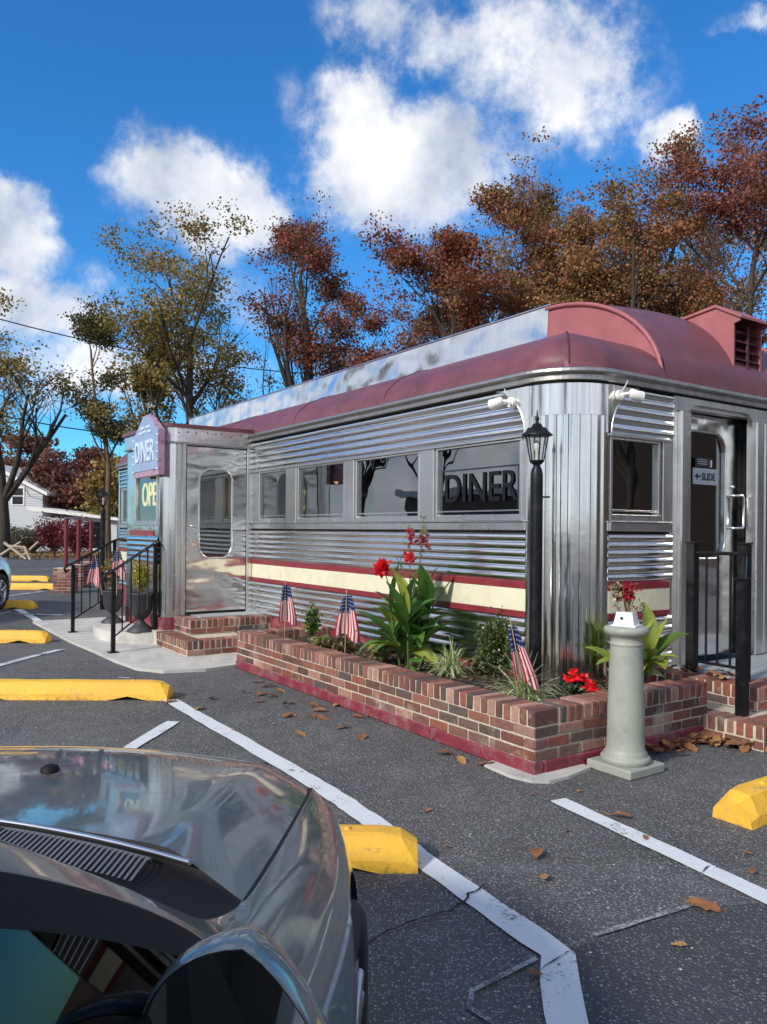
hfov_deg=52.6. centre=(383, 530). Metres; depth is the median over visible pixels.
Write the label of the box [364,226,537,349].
oak tree
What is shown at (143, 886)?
car
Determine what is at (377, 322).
oak tree
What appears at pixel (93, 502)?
oak tree
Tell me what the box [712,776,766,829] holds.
parking stop
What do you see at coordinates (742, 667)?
handrail
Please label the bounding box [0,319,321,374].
overhead cable
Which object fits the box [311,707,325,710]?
fallen leaf
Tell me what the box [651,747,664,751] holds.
fallen leaf
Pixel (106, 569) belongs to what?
urn grass
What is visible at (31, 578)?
parking stop
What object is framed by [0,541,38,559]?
split-rail fence
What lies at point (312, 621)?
boxwood shrub
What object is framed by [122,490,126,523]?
window
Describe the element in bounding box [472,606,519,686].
boxwood shrub
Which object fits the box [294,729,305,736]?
fallen leaf
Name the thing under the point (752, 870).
fallen leaf
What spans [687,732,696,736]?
fallen leaf
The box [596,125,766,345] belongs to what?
oak tree
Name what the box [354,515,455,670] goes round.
canna plant
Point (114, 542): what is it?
handrail
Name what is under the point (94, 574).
stick flag
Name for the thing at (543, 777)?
footing collar
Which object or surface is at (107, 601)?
urn planter
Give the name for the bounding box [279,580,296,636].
stick flag
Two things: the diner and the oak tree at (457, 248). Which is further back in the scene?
the oak tree at (457, 248)
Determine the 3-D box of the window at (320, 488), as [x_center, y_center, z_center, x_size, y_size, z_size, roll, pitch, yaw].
[-0.691,-0.415,8.608,0.042,0.638,1.050,0,0,-34]
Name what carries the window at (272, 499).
in the diner
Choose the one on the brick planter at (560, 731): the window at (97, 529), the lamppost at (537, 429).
the lamppost at (537, 429)
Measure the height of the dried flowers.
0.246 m
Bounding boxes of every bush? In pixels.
[10,523,37,552]
[10,525,46,553]
[29,510,75,556]
[52,515,99,557]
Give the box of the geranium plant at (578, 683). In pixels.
[558,667,598,694]
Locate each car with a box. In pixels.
[0,556,10,608]
[0,746,367,1023]
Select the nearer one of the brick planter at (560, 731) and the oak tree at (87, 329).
the brick planter at (560, 731)
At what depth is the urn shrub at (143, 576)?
9.45 m
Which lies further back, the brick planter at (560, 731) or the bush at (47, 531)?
the bush at (47, 531)
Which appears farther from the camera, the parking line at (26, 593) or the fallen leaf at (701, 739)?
the parking line at (26, 593)
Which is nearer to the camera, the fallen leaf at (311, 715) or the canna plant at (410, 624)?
the fallen leaf at (311, 715)
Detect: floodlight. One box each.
[488,389,515,409]
[615,381,644,402]
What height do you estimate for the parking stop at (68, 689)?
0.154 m
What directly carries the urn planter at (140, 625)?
on the concrete step at (101, 631)
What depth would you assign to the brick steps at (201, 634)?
9.09 m
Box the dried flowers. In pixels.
[609,580,643,620]
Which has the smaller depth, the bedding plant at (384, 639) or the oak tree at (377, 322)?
the bedding plant at (384, 639)
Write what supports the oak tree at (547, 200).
on the parking lot
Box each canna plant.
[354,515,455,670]
[585,601,687,682]
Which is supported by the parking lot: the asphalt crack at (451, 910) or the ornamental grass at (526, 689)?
the asphalt crack at (451, 910)
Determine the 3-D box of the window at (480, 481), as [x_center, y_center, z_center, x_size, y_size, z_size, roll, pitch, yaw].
[0.780,-0.402,6.458,0.042,0.638,1.080,0,0,-34]
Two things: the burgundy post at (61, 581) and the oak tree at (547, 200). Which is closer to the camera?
the burgundy post at (61, 581)
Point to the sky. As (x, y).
(111, 110)
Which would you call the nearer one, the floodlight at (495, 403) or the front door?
the floodlight at (495, 403)
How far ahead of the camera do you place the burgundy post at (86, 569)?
18.56 m
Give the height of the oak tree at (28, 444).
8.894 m
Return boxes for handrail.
[63,538,126,632]
[103,541,158,653]
[685,542,752,716]
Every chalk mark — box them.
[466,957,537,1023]
[593,904,693,935]
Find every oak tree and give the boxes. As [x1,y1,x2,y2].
[0,287,98,557]
[0,429,82,477]
[19,444,117,516]
[46,289,136,561]
[68,452,121,516]
[70,196,328,441]
[101,319,181,430]
[236,190,390,387]
[311,284,428,375]
[336,210,514,370]
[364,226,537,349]
[391,179,618,346]
[472,126,690,316]
[506,181,679,296]
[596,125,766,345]
[635,92,766,348]
[643,200,766,320]
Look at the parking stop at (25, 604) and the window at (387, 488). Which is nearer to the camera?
the window at (387, 488)
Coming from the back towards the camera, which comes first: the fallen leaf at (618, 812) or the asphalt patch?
the fallen leaf at (618, 812)
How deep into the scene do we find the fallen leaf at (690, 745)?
5.08 m
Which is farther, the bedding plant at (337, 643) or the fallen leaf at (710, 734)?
the bedding plant at (337, 643)
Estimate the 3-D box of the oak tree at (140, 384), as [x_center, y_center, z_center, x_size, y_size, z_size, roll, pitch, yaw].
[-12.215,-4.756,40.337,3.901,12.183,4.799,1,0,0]
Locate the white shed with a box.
[27,506,118,550]
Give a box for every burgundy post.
[53,519,77,593]
[68,520,89,587]
[80,520,99,582]
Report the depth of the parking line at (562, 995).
2.92 m
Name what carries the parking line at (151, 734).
on the parking lot
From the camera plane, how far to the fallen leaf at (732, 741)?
5.11 m
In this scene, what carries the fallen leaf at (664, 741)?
on the parking lot
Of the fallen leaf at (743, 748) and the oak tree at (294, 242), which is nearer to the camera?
the fallen leaf at (743, 748)
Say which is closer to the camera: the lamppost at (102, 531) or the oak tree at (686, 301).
the lamppost at (102, 531)
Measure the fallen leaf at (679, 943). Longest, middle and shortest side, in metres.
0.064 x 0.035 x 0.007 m
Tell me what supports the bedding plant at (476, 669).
in the brick planter at (560, 731)
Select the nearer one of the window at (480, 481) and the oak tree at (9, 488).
the window at (480, 481)
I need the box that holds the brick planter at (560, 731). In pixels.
[236,625,706,774]
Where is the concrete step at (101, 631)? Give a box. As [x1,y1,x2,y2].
[93,620,153,643]
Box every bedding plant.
[310,634,334,647]
[326,634,360,652]
[368,648,392,661]
[372,634,394,651]
[410,660,433,670]
[467,654,491,675]
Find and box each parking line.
[0,649,63,665]
[9,591,43,595]
[14,609,41,620]
[123,721,178,747]
[163,699,588,1023]
[551,798,766,903]
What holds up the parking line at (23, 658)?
on the parking lot
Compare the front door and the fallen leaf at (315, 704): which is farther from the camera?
the front door
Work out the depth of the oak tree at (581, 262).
27.09 m
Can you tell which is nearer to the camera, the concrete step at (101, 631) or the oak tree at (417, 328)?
the concrete step at (101, 631)
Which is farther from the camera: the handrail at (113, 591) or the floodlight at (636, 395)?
the handrail at (113, 591)
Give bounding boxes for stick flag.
[86,557,101,592]
[112,547,125,594]
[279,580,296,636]
[334,590,359,646]
[508,619,540,696]
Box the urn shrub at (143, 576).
[128,559,152,593]
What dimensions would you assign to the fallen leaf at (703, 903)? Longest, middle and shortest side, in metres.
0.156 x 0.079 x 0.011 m
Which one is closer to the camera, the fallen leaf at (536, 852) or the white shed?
the fallen leaf at (536, 852)
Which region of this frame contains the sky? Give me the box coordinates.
[0,0,766,471]
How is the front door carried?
in the diner
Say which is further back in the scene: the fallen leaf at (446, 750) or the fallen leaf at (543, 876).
the fallen leaf at (446, 750)
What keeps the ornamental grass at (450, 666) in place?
in the brick planter at (560, 731)
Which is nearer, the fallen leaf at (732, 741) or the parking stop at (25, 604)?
the fallen leaf at (732, 741)
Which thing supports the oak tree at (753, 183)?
on the parking lot
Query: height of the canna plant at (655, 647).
0.648 m
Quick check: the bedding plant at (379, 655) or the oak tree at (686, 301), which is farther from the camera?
the oak tree at (686, 301)
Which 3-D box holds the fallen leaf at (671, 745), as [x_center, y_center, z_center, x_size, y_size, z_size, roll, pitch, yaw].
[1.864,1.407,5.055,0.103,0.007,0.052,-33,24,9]
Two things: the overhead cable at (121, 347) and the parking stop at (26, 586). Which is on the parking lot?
the parking stop at (26, 586)
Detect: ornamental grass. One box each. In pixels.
[421,637,477,677]
[474,650,569,701]
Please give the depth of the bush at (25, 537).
41.60 m
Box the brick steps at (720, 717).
[657,653,766,751]
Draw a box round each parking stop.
[0,630,51,642]
[0,679,172,700]
[2,600,37,608]
[10,583,52,589]
[11,575,50,581]
[339,824,417,873]
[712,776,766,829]
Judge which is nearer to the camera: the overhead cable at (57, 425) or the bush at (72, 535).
the overhead cable at (57, 425)
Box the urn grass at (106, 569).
[99,554,126,588]
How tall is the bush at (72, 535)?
2.260 m
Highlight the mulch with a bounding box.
[297,636,607,699]
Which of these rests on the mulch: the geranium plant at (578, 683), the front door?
the geranium plant at (578, 683)
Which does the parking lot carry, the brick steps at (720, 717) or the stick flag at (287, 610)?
the brick steps at (720, 717)
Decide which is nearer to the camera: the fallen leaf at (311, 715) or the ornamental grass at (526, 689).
the ornamental grass at (526, 689)
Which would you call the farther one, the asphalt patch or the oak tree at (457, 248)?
the oak tree at (457, 248)
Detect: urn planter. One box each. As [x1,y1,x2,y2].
[101,589,124,623]
[127,592,152,632]
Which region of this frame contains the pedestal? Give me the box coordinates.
[587,624,663,780]
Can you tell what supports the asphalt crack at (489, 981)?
on the parking lot
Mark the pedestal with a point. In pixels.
(624, 755)
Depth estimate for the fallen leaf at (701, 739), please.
5.22 m
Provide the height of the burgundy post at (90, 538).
1.620 m
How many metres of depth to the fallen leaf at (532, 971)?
2.47 m
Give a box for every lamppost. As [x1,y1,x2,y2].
[97,485,108,609]
[522,410,552,698]
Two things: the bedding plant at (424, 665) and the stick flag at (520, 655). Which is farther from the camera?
the bedding plant at (424, 665)
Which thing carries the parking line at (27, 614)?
on the parking lot
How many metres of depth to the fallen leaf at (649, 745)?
5.00 m
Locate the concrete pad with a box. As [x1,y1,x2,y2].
[33,616,236,673]
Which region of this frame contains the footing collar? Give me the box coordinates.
[484,760,590,783]
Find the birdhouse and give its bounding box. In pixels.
[610,611,642,627]
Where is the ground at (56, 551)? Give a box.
[10,549,112,556]
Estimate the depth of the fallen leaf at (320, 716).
5.83 m
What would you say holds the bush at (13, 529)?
on the ground at (56, 551)
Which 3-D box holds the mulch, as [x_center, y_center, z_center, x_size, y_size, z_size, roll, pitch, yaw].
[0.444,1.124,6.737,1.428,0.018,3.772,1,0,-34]
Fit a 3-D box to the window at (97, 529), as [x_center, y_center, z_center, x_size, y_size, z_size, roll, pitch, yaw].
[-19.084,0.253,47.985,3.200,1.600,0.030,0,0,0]
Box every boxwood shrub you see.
[301,602,323,639]
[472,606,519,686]
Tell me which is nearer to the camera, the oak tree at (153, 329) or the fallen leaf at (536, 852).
the fallen leaf at (536, 852)
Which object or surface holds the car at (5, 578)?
on the parking lot
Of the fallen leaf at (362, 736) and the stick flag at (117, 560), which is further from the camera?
the stick flag at (117, 560)
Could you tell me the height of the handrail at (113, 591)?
1.252 m
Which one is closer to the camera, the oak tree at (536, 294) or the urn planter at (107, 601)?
the urn planter at (107, 601)
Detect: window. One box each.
[11,487,24,504]
[85,522,99,547]
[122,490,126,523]
[258,469,286,522]
[297,461,344,521]
[355,451,419,521]
[435,438,522,520]
[609,436,660,521]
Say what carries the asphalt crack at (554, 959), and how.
on the parking line at (562, 995)
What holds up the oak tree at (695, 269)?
on the parking lot
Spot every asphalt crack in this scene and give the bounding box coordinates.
[368,884,483,942]
[539,949,574,970]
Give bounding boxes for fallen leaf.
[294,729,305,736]
[307,702,318,707]
[307,713,315,718]
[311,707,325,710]
[315,714,327,720]
[358,733,365,739]
[434,749,453,753]
[457,755,465,763]
[526,967,541,974]
[530,845,543,857]
[539,874,548,878]
[611,810,630,815]
[645,742,656,749]
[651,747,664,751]
[661,739,675,749]
[663,743,674,750]
[671,940,688,945]
[680,736,698,744]
[684,742,698,751]
[685,897,729,911]
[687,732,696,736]
[695,738,707,742]
[705,731,716,742]
[712,734,721,746]
[723,738,743,744]
[739,742,749,752]
[749,868,756,873]
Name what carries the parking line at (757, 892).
on the parking lot
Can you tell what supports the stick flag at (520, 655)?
in the mulch
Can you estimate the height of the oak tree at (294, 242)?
13.589 m
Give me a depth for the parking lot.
3.90 m
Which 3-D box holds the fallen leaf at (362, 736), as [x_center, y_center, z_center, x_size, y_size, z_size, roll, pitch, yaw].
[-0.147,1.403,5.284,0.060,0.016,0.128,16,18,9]
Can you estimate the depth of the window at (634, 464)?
6.06 m
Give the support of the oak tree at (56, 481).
on the ground at (56, 551)
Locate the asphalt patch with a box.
[571,903,766,1023]
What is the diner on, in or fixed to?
on the parking lot
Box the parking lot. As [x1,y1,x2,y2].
[0,556,766,1023]
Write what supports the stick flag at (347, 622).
in the brick planter at (560, 731)
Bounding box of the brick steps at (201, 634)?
[152,611,269,656]
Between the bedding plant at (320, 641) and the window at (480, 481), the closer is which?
the window at (480, 481)
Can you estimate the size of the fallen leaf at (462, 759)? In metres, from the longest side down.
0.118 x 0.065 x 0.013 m
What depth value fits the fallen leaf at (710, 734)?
5.27 m
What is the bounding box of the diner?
[115,302,766,687]
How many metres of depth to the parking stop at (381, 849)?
3.24 m
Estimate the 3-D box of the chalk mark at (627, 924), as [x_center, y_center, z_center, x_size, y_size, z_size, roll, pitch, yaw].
[0.953,1.416,2.831,0.494,0.001,0.027,1,0,-27]
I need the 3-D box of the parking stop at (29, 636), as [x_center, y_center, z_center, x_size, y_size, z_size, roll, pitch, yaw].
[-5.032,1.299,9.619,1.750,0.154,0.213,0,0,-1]
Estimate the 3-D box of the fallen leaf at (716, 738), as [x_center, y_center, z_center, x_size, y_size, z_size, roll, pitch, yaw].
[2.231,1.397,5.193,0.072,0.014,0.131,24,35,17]
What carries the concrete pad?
on the parking lot
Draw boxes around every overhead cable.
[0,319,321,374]
[0,415,119,434]
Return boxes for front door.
[690,412,744,655]
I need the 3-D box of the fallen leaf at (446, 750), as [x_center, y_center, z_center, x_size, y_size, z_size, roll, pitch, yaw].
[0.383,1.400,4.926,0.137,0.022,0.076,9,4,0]
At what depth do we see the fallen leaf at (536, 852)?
3.39 m
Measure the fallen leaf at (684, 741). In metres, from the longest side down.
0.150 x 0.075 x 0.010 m
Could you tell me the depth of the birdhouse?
4.62 m

